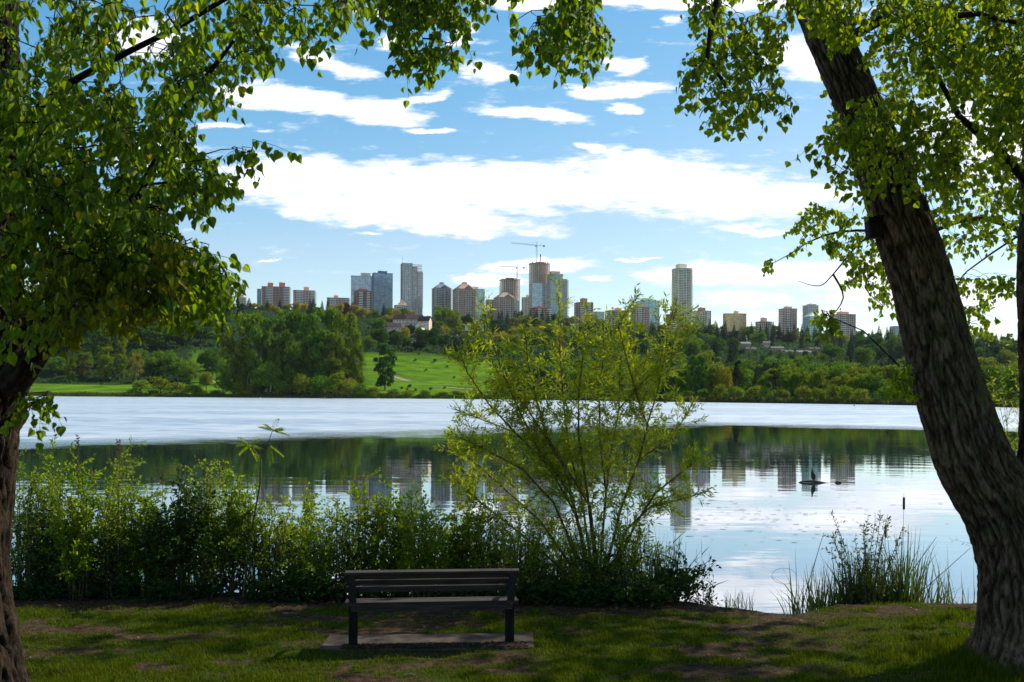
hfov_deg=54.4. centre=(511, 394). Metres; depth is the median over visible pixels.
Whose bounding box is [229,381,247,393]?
bush
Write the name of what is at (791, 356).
broadleaf tree
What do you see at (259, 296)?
apartment tower
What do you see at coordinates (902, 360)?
broadleaf tree
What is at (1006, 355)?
broadleaf tree
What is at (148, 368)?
broadleaf tree
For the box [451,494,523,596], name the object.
shrub
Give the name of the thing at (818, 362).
broadleaf tree
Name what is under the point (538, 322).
broadleaf tree
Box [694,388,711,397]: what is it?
bush
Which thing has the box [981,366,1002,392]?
broadleaf tree
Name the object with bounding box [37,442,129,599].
shrub
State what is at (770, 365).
cottonwood tree
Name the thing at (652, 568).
bramble
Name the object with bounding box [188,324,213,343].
broadleaf tree
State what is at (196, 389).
bush
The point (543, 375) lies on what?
broadleaf tree
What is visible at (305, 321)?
cottonwood tree
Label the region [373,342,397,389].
cottonwood tree
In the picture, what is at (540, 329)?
broadleaf tree
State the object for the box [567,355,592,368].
broadleaf tree
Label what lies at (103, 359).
cottonwood tree
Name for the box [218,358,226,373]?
broadleaf tree
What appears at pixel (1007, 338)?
broadleaf tree
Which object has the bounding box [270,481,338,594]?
shrub
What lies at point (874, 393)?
woodland scrub
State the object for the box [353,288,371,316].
apartment tower
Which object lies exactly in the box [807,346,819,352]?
house
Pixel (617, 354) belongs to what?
cottonwood tree
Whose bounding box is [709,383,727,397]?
bush
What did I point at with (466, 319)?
broadleaf tree
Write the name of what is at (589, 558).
shrub
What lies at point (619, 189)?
sky
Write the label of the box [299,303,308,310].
broadleaf tree
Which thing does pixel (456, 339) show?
broadleaf tree
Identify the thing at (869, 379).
broadleaf tree
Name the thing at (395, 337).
broadleaf tree
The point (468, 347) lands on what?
broadleaf tree
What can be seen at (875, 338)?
broadleaf tree
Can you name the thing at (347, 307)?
broadleaf tree
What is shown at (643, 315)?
apartment tower
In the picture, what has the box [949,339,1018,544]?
willow
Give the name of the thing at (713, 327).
broadleaf tree
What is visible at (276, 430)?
sapling
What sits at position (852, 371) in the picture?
broadleaf tree
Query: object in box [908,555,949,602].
cattail clump
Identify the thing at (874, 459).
lake
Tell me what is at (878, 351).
broadleaf tree
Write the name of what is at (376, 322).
broadleaf tree
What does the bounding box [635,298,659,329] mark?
apartment tower
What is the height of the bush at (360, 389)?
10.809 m
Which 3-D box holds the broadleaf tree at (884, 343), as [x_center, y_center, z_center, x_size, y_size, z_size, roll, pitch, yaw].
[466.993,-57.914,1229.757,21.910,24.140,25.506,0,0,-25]
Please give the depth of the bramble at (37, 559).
12.75 m
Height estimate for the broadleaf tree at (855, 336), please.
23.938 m
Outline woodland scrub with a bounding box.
[34,302,1018,400]
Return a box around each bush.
[127,379,149,392]
[147,390,159,393]
[148,376,172,393]
[165,381,190,393]
[183,384,208,393]
[209,390,224,393]
[213,373,233,394]
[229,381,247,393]
[242,383,258,394]
[272,379,292,394]
[287,373,312,394]
[308,374,327,393]
[323,370,347,394]
[339,378,358,394]
[350,383,369,394]
[365,386,382,393]
[387,388,400,394]
[400,389,416,395]
[418,389,431,395]
[432,391,450,395]
[449,390,466,396]
[661,391,675,397]
[680,577,722,605]
[681,390,694,396]
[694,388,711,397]
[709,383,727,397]
[724,385,744,396]
[744,385,763,397]
[757,387,774,396]
[774,389,790,397]
[795,385,812,398]
[808,387,825,398]
[821,509,908,604]
[823,383,843,397]
[837,384,853,398]
[851,388,871,399]
[876,386,895,399]
[991,389,1018,400]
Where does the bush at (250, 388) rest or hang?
on the hill
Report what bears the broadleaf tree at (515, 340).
on the hill
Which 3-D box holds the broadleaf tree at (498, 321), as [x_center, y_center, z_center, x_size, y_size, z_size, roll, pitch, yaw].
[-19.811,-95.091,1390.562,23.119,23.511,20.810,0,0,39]
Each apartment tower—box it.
[239,295,246,304]
[257,289,260,305]
[261,281,290,306]
[293,286,316,310]
[327,295,350,315]
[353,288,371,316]
[400,257,422,314]
[432,282,451,321]
[452,282,477,321]
[474,287,484,322]
[485,299,493,317]
[493,291,516,325]
[521,295,528,315]
[530,305,550,324]
[574,298,593,329]
[593,311,603,327]
[605,307,627,330]
[630,302,649,332]
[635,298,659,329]
[666,312,682,335]
[672,264,692,336]
[692,307,710,328]
[755,317,771,337]
[778,306,796,334]
[802,303,818,328]
[803,311,821,340]
[833,311,855,342]
[889,326,898,335]
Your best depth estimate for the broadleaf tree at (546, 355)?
872.53 m
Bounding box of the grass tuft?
[713,589,755,610]
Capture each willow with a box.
[433,272,718,585]
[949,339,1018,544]
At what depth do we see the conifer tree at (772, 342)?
1364.41 m
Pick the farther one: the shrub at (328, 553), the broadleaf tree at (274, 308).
the broadleaf tree at (274, 308)
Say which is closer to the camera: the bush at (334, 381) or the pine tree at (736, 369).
the pine tree at (736, 369)
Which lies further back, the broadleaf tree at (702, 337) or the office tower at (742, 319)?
the office tower at (742, 319)
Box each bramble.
[10,499,69,597]
[56,509,140,598]
[119,516,202,599]
[181,509,265,597]
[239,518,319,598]
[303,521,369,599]
[506,546,583,596]
[579,540,645,600]
[585,526,712,600]
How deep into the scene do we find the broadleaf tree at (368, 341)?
977.47 m
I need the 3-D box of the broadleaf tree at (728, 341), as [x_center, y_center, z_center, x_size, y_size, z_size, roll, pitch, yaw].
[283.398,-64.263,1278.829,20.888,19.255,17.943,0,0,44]
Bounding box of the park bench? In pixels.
[345,568,518,646]
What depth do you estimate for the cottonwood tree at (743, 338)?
1471.31 m
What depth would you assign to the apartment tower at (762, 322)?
1762.43 m
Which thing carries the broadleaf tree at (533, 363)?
on the hill
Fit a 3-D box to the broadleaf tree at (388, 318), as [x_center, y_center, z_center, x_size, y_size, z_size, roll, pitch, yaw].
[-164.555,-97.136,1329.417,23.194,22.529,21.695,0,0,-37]
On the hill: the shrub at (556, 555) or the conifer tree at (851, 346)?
the conifer tree at (851, 346)
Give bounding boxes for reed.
[660,530,699,600]
[691,544,727,605]
[800,533,823,610]
[894,537,936,595]
[913,548,969,598]
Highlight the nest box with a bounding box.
[861,215,884,239]
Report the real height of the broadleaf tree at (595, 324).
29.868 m
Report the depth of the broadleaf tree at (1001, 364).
699.67 m
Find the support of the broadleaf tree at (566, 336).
on the hill
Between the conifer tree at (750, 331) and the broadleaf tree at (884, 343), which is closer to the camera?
the broadleaf tree at (884, 343)
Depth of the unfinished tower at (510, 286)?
1953.91 m
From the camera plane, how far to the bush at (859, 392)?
415.06 m
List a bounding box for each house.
[386,322,401,332]
[393,315,405,328]
[401,333,417,342]
[405,314,422,325]
[413,322,424,329]
[417,315,432,329]
[739,341,750,348]
[745,346,755,351]
[762,340,770,347]
[769,345,783,351]
[794,349,810,353]
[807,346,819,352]
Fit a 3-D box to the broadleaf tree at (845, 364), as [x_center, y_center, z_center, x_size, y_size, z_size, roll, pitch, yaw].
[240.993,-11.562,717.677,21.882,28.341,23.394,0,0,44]
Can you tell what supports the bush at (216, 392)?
on the hill
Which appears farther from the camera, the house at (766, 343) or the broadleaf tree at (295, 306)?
the broadleaf tree at (295, 306)
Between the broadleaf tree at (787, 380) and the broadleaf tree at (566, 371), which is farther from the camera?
the broadleaf tree at (566, 371)
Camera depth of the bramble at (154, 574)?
12.64 m
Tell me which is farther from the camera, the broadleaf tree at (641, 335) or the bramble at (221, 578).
the broadleaf tree at (641, 335)
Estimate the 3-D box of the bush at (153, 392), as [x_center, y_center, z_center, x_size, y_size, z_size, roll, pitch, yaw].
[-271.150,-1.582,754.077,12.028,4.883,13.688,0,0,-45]
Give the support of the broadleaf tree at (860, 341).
on the hill
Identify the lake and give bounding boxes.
[10,396,1018,613]
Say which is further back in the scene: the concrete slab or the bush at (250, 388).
the bush at (250, 388)
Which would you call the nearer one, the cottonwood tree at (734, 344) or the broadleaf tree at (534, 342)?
the broadleaf tree at (534, 342)
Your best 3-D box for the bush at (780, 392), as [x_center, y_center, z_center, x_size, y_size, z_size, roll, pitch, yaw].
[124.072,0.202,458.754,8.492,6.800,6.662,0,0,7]
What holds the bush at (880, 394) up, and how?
on the hill
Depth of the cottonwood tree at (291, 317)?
754.29 m
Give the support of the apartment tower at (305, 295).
on the hill
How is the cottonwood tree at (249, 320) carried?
on the hill
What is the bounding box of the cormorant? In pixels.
[811,468,815,479]
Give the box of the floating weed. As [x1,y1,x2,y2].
[689,497,940,542]
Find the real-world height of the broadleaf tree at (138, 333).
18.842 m
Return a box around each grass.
[27,391,1018,405]
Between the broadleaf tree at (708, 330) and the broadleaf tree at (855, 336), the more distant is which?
the broadleaf tree at (708, 330)
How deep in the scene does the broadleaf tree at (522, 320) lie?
1574.93 m
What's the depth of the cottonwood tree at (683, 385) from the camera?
533.13 m
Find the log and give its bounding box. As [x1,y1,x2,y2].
[798,480,826,482]
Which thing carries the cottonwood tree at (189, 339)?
on the hill
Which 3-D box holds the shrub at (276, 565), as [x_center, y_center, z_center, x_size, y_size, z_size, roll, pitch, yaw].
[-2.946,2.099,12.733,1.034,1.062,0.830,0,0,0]
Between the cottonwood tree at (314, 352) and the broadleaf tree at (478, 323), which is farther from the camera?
the broadleaf tree at (478, 323)
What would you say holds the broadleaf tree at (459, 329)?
on the hill
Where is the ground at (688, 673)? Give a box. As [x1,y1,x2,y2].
[13,592,1021,681]
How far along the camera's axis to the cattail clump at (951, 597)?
13.28 m
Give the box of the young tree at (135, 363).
[126,352,144,380]
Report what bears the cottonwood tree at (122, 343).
on the hill
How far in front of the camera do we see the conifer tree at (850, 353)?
1012.08 m
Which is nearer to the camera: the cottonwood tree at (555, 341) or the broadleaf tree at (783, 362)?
the broadleaf tree at (783, 362)
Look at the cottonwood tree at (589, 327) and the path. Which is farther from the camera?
the cottonwood tree at (589, 327)
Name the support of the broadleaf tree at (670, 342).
on the hill
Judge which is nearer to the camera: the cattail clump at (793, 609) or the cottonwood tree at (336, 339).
the cattail clump at (793, 609)
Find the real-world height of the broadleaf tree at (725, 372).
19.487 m
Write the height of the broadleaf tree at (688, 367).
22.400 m
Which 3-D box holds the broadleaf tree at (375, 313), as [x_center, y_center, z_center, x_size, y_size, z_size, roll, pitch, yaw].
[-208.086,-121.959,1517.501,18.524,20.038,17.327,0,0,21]
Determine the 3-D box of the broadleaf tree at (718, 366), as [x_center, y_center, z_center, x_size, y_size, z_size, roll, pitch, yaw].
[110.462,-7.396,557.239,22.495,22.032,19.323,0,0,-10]
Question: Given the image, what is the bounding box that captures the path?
[394,376,463,388]
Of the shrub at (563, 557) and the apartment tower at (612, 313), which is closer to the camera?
the shrub at (563, 557)
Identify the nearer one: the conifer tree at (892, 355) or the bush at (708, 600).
the bush at (708, 600)
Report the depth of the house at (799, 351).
1228.33 m
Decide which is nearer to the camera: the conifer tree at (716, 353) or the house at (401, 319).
the conifer tree at (716, 353)
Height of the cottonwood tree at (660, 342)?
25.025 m
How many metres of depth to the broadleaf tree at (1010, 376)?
335.75 m
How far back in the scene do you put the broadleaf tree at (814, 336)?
1588.01 m
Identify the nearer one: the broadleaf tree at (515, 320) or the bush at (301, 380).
the bush at (301, 380)
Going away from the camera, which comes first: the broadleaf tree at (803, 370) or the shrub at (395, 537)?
the shrub at (395, 537)
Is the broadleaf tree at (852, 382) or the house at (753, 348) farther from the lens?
the house at (753, 348)
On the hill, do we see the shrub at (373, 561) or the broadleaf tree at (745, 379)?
the broadleaf tree at (745, 379)
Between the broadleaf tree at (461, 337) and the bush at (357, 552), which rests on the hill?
the broadleaf tree at (461, 337)
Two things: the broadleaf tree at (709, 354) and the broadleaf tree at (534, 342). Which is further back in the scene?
the broadleaf tree at (534, 342)
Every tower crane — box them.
[500,264,524,277]
[514,242,544,258]
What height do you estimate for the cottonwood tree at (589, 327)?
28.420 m
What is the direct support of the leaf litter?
on the ground at (688, 673)
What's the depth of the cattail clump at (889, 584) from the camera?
13.20 m
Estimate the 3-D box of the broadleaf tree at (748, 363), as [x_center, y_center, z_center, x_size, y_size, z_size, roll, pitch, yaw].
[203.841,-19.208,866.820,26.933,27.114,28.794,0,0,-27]
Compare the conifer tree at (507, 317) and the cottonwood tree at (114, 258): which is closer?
the cottonwood tree at (114, 258)
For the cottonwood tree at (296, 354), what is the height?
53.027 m
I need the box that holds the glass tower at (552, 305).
[547,271,568,323]
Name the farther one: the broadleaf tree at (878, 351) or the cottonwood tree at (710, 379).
the broadleaf tree at (878, 351)
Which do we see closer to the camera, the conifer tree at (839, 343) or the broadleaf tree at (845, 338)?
the conifer tree at (839, 343)
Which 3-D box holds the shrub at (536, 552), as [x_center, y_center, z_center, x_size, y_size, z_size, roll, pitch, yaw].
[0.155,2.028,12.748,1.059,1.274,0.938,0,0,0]
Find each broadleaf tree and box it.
[44,355,65,373]
[76,352,93,366]
[79,330,94,347]
[129,348,149,360]
[130,327,149,344]
[143,359,161,380]
[145,350,178,378]
[154,318,175,345]
[163,329,188,347]
[169,358,189,381]
[179,360,200,383]
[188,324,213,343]
[196,348,219,364]
[198,371,214,390]
[202,347,219,375]
[205,331,222,344]
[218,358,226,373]
[225,303,234,313]
[251,360,282,393]
[269,305,280,312]
[282,304,291,310]
[291,303,300,309]
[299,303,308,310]
[334,302,344,311]
[342,303,351,315]
[351,305,359,313]
[355,307,367,320]
[363,336,377,349]
[368,317,385,330]
[369,309,380,317]
[369,327,388,343]
[382,314,393,324]
[384,306,395,315]
[385,331,404,349]
[389,310,400,315]
[398,308,408,314]
[401,327,409,335]
[401,335,412,349]
[405,324,415,333]
[411,340,426,349]
[413,328,430,349]
[425,327,443,350]
[433,304,451,325]
[434,321,444,330]
[434,333,450,352]
[440,326,450,333]
[444,309,462,328]
[448,336,462,353]
[452,326,464,335]
[459,333,471,345]
[460,313,472,331]
[462,339,476,355]
[469,321,480,336]
[477,337,490,356]
[479,317,493,326]
[490,342,507,357]
[491,319,504,330]
[491,323,509,334]
[492,331,507,343]
[501,359,532,376]
[503,349,519,356]
[504,333,524,349]
[507,325,522,338]
[507,353,524,363]
[508,317,518,326]
[517,358,543,368]
[518,315,530,324]
[519,327,540,353]
[526,326,543,332]
[527,364,555,389]
[534,319,543,327]
[537,350,559,364]
[538,331,553,350]
[539,322,557,339]
[539,361,555,392]
[546,364,573,388]
[552,326,569,340]
[562,316,576,326]
[566,365,587,387]
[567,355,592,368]
[568,333,587,356]
[576,371,610,400]
[582,359,602,372]
[587,334,604,353]
[594,317,603,327]
[603,369,631,394]
[605,335,621,358]
[610,378,628,392]
[623,320,633,330]
[623,338,641,357]
[626,330,636,338]
[629,368,660,395]
[634,339,651,355]
[635,329,651,344]
[654,372,676,392]
[655,324,670,333]
[662,340,688,355]
[672,364,706,390]
[683,334,705,354]
[685,340,701,356]
[692,334,710,351]
[695,350,714,365]
[699,325,712,334]
[700,362,726,388]
[701,333,717,343]
[705,324,715,332]
[709,336,726,351]
[719,366,732,392]
[721,365,752,390]
[725,330,741,341]
[725,337,739,347]
[735,357,760,369]
[739,349,746,354]
[740,326,755,339]
[743,369,759,388]
[751,331,766,342]
[751,366,765,376]
[756,373,771,391]
[763,355,796,367]
[763,364,801,389]
[778,369,805,392]
[781,331,795,343]
[788,354,794,358]
[789,356,808,367]
[790,368,812,391]
[799,359,828,369]
[799,362,823,372]
[805,354,814,360]
[807,366,829,396]
[811,332,820,340]
[813,362,849,390]
[814,363,844,372]
[816,353,826,361]
[821,344,842,361]
[823,373,850,391]
[829,346,845,358]
[832,359,856,372]
[834,334,849,342]
[844,373,863,392]
[846,364,870,390]
[851,334,859,346]
[853,345,875,364]
[854,336,868,347]
[857,373,885,398]
[863,343,890,364]
[864,335,884,350]
[867,362,901,387]
[881,339,898,351]
[889,333,901,341]
[892,341,904,359]
[897,356,906,367]
[973,338,988,350]
[976,333,988,342]
[977,354,997,366]
[981,362,1006,386]
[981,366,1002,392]
[993,362,1017,368]
[998,339,1012,348]
[1000,336,1012,341]
[1000,349,1017,364]
[1001,367,1018,397]
[1006,343,1017,358]
[1007,362,1017,370]
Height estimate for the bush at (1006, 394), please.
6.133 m
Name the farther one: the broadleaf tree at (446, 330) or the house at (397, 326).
the house at (397, 326)
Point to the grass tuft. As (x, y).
(734, 604)
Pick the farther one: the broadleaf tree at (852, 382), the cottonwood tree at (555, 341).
the cottonwood tree at (555, 341)
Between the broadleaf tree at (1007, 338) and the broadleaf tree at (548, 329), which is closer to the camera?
the broadleaf tree at (548, 329)
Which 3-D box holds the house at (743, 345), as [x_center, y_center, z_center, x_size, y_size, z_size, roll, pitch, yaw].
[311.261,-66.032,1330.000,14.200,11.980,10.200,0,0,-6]
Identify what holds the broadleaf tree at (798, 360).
on the hill
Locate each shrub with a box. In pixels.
[9,449,64,590]
[16,434,76,586]
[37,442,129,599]
[81,435,156,591]
[108,481,180,592]
[139,455,227,597]
[181,456,234,591]
[191,466,270,594]
[219,490,303,593]
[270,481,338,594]
[288,491,375,598]
[327,468,397,595]
[355,469,427,593]
[391,484,456,597]
[419,477,500,593]
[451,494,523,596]
[486,504,562,599]
[499,520,616,594]
[540,498,585,596]
[556,497,629,594]
[588,500,658,596]
[633,513,682,585]
[636,552,721,600]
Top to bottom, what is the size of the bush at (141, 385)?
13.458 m
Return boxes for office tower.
[351,272,371,304]
[372,269,392,313]
[723,310,739,334]
[739,313,746,337]
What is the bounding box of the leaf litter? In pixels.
[16,595,972,681]
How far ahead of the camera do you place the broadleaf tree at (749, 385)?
617.79 m
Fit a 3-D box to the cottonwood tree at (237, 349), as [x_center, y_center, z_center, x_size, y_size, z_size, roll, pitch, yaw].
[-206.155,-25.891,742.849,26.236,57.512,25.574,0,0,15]
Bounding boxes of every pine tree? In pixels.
[732,360,743,389]
[766,370,780,393]
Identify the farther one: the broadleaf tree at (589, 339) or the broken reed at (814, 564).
the broadleaf tree at (589, 339)
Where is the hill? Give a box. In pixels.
[27,304,1018,407]
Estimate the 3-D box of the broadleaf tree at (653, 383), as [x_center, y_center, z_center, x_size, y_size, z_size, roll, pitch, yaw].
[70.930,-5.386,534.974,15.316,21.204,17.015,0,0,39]
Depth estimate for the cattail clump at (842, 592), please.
13.20 m
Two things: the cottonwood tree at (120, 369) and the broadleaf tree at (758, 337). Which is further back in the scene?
the broadleaf tree at (758, 337)
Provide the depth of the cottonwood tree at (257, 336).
731.90 m
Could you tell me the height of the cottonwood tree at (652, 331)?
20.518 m
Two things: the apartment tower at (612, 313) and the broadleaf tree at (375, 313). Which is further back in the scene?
the apartment tower at (612, 313)
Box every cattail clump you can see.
[769,553,815,613]
[774,557,828,612]
[799,566,854,609]
[815,538,894,604]
[852,550,920,604]
[859,523,938,603]
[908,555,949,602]
[920,563,949,603]
[929,547,974,603]
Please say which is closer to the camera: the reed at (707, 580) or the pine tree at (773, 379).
the reed at (707, 580)
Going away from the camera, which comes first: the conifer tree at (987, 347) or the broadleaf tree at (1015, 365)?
the broadleaf tree at (1015, 365)
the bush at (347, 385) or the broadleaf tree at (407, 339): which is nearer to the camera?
the bush at (347, 385)
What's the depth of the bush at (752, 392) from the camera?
473.04 m
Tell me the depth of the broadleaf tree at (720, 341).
1107.33 m
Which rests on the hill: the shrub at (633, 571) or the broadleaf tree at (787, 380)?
the broadleaf tree at (787, 380)
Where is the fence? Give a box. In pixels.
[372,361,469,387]
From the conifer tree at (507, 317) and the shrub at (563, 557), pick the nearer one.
the shrub at (563, 557)
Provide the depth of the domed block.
1802.95 m
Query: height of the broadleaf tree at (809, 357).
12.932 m
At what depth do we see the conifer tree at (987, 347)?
1105.64 m
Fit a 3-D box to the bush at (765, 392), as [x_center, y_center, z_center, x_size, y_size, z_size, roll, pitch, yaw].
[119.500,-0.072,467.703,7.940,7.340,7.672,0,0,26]
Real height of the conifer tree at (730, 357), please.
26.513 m
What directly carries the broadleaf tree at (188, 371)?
on the hill
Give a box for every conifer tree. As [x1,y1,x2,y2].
[220,310,227,332]
[245,298,252,308]
[306,299,313,315]
[379,304,384,316]
[504,310,509,324]
[533,310,538,326]
[546,312,549,325]
[616,377,625,400]
[711,334,720,360]
[712,320,720,336]
[721,322,728,339]
[726,339,735,363]
[748,321,754,339]
[752,362,760,396]
[765,322,769,340]
[769,326,774,341]
[769,334,773,346]
[770,321,776,339]
[775,324,781,340]
[799,324,804,339]
[799,332,803,347]
[838,335,842,347]
[844,340,852,363]
[847,336,855,358]
[887,338,896,363]
[985,341,989,356]
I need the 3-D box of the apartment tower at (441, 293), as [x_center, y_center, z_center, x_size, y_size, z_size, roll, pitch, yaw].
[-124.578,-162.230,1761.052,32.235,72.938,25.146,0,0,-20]
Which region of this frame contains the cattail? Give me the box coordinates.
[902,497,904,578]
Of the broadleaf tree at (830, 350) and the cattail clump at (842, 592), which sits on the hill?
the broadleaf tree at (830, 350)
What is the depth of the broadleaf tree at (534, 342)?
1022.29 m
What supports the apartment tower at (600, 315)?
on the hill
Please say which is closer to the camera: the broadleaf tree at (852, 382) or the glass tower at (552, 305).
the broadleaf tree at (852, 382)
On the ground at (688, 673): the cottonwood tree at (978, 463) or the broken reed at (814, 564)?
the cottonwood tree at (978, 463)
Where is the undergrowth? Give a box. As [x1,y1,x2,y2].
[12,564,670,609]
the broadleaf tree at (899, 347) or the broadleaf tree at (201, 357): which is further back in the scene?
the broadleaf tree at (899, 347)
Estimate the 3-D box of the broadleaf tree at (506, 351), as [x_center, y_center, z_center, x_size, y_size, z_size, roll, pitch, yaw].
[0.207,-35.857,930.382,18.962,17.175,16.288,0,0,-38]
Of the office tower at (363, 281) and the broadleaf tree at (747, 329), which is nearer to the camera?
the broadleaf tree at (747, 329)
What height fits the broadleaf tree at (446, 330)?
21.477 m
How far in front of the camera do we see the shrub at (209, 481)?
13.36 m
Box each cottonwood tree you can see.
[0,0,614,681]
[63,356,76,380]
[75,354,92,376]
[88,319,112,361]
[95,346,114,377]
[106,334,127,361]
[113,353,128,377]
[125,326,137,345]
[142,325,168,347]
[180,329,191,345]
[216,322,250,393]
[230,311,267,388]
[236,303,244,314]
[244,326,276,393]
[258,315,286,393]
[274,328,306,394]
[276,308,306,380]
[291,312,325,393]
[304,328,333,392]
[313,304,344,391]
[325,331,350,393]
[333,310,361,378]
[346,331,364,393]
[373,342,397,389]
[553,329,564,353]
[562,356,571,368]
[569,325,577,343]
[585,326,594,346]
[609,352,618,366]
[651,327,656,338]
[654,336,664,355]
[667,350,675,366]
[674,0,1023,674]
[675,368,693,395]
[687,354,708,395]
[701,344,708,351]
[707,366,718,397]
[714,356,720,363]
[715,369,732,395]
[731,339,738,355]
[741,333,746,341]
[761,0,1023,341]
[763,361,778,389]
[791,372,808,396]
[793,329,799,341]
[857,364,869,367]
[976,349,985,362]
[989,339,996,352]
[989,346,1001,359]
[992,358,1003,366]
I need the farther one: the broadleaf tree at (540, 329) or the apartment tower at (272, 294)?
the apartment tower at (272, 294)
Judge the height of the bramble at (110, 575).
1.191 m
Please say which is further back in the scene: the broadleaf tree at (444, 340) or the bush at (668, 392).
the broadleaf tree at (444, 340)
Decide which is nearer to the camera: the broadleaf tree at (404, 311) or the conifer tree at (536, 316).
the conifer tree at (536, 316)
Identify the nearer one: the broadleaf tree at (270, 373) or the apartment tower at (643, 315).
the broadleaf tree at (270, 373)
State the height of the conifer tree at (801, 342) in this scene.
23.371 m
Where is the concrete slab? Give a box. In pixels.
[319,632,533,651]
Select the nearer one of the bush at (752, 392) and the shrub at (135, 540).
the shrub at (135, 540)
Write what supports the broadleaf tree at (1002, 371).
on the hill
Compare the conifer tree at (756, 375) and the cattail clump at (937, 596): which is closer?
the cattail clump at (937, 596)
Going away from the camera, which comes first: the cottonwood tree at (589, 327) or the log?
the log
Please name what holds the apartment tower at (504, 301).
on the hill
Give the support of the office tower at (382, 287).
on the hill
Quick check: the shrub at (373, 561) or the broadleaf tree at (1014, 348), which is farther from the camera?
the broadleaf tree at (1014, 348)
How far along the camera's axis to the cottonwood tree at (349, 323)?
748.26 m
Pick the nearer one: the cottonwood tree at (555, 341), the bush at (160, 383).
the bush at (160, 383)
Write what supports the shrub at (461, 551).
on the ground at (688, 673)
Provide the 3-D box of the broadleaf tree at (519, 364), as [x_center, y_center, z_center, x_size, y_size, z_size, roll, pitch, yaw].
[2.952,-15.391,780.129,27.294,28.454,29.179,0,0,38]
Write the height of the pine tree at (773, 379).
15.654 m
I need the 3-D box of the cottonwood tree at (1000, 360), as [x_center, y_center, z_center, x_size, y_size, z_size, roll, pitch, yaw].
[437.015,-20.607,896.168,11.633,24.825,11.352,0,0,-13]
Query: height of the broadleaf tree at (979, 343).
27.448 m
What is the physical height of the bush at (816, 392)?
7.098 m
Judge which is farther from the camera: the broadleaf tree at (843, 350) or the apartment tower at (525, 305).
the apartment tower at (525, 305)
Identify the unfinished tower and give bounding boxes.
[499,278,520,323]
[528,262,549,312]
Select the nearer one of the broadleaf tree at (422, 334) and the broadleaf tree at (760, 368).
the broadleaf tree at (760, 368)
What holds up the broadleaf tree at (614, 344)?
on the hill
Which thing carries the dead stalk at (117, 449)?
on the ground at (688, 673)
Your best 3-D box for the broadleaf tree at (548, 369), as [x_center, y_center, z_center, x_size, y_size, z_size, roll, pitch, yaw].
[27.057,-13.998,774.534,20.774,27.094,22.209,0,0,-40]
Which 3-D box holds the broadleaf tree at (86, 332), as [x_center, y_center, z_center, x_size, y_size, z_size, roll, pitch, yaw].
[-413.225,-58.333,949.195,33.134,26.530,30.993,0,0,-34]
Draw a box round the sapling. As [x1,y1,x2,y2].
[235,418,288,597]
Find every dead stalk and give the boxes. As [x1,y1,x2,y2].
[74,434,79,594]
[116,439,120,589]
[160,472,163,578]
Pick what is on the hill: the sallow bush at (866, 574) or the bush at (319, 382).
the bush at (319, 382)
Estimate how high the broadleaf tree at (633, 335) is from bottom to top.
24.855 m
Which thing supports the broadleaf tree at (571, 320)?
on the hill
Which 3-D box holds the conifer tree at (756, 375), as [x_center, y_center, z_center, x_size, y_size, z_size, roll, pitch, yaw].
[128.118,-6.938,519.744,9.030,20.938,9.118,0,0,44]
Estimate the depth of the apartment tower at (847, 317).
1741.52 m
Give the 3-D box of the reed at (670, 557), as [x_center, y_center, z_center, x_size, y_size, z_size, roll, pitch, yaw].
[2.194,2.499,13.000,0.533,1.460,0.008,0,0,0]
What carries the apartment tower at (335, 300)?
on the hill
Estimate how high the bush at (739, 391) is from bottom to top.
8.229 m
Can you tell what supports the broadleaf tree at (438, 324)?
on the hill
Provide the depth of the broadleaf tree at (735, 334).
1470.32 m
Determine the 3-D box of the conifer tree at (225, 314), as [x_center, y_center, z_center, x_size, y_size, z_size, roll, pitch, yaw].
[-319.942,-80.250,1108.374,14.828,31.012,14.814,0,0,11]
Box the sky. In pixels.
[18,0,1023,341]
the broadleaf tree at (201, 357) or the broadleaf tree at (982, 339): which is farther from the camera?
the broadleaf tree at (982, 339)
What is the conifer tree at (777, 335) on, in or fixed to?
on the hill
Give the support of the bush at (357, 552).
on the ground at (688, 673)
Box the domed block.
[394,299,410,312]
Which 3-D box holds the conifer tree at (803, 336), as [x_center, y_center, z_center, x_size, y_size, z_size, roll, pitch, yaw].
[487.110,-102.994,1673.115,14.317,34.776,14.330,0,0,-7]
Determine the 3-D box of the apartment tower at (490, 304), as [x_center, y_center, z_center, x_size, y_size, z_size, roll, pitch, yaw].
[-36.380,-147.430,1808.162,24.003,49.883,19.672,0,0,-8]
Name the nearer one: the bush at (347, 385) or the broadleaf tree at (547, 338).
the bush at (347, 385)
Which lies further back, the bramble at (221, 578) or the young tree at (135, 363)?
the young tree at (135, 363)
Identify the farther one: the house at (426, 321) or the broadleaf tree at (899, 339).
the broadleaf tree at (899, 339)
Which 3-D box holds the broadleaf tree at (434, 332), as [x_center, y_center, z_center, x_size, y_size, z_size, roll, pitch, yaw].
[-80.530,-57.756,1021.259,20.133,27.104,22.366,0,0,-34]
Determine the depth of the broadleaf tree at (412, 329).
1148.01 m
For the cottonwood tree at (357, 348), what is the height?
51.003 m
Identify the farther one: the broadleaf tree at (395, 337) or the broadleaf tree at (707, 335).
the broadleaf tree at (707, 335)
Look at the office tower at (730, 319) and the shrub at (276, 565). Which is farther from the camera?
the office tower at (730, 319)
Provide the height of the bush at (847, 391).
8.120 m
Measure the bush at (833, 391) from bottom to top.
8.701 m
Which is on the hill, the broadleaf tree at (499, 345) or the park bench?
the broadleaf tree at (499, 345)

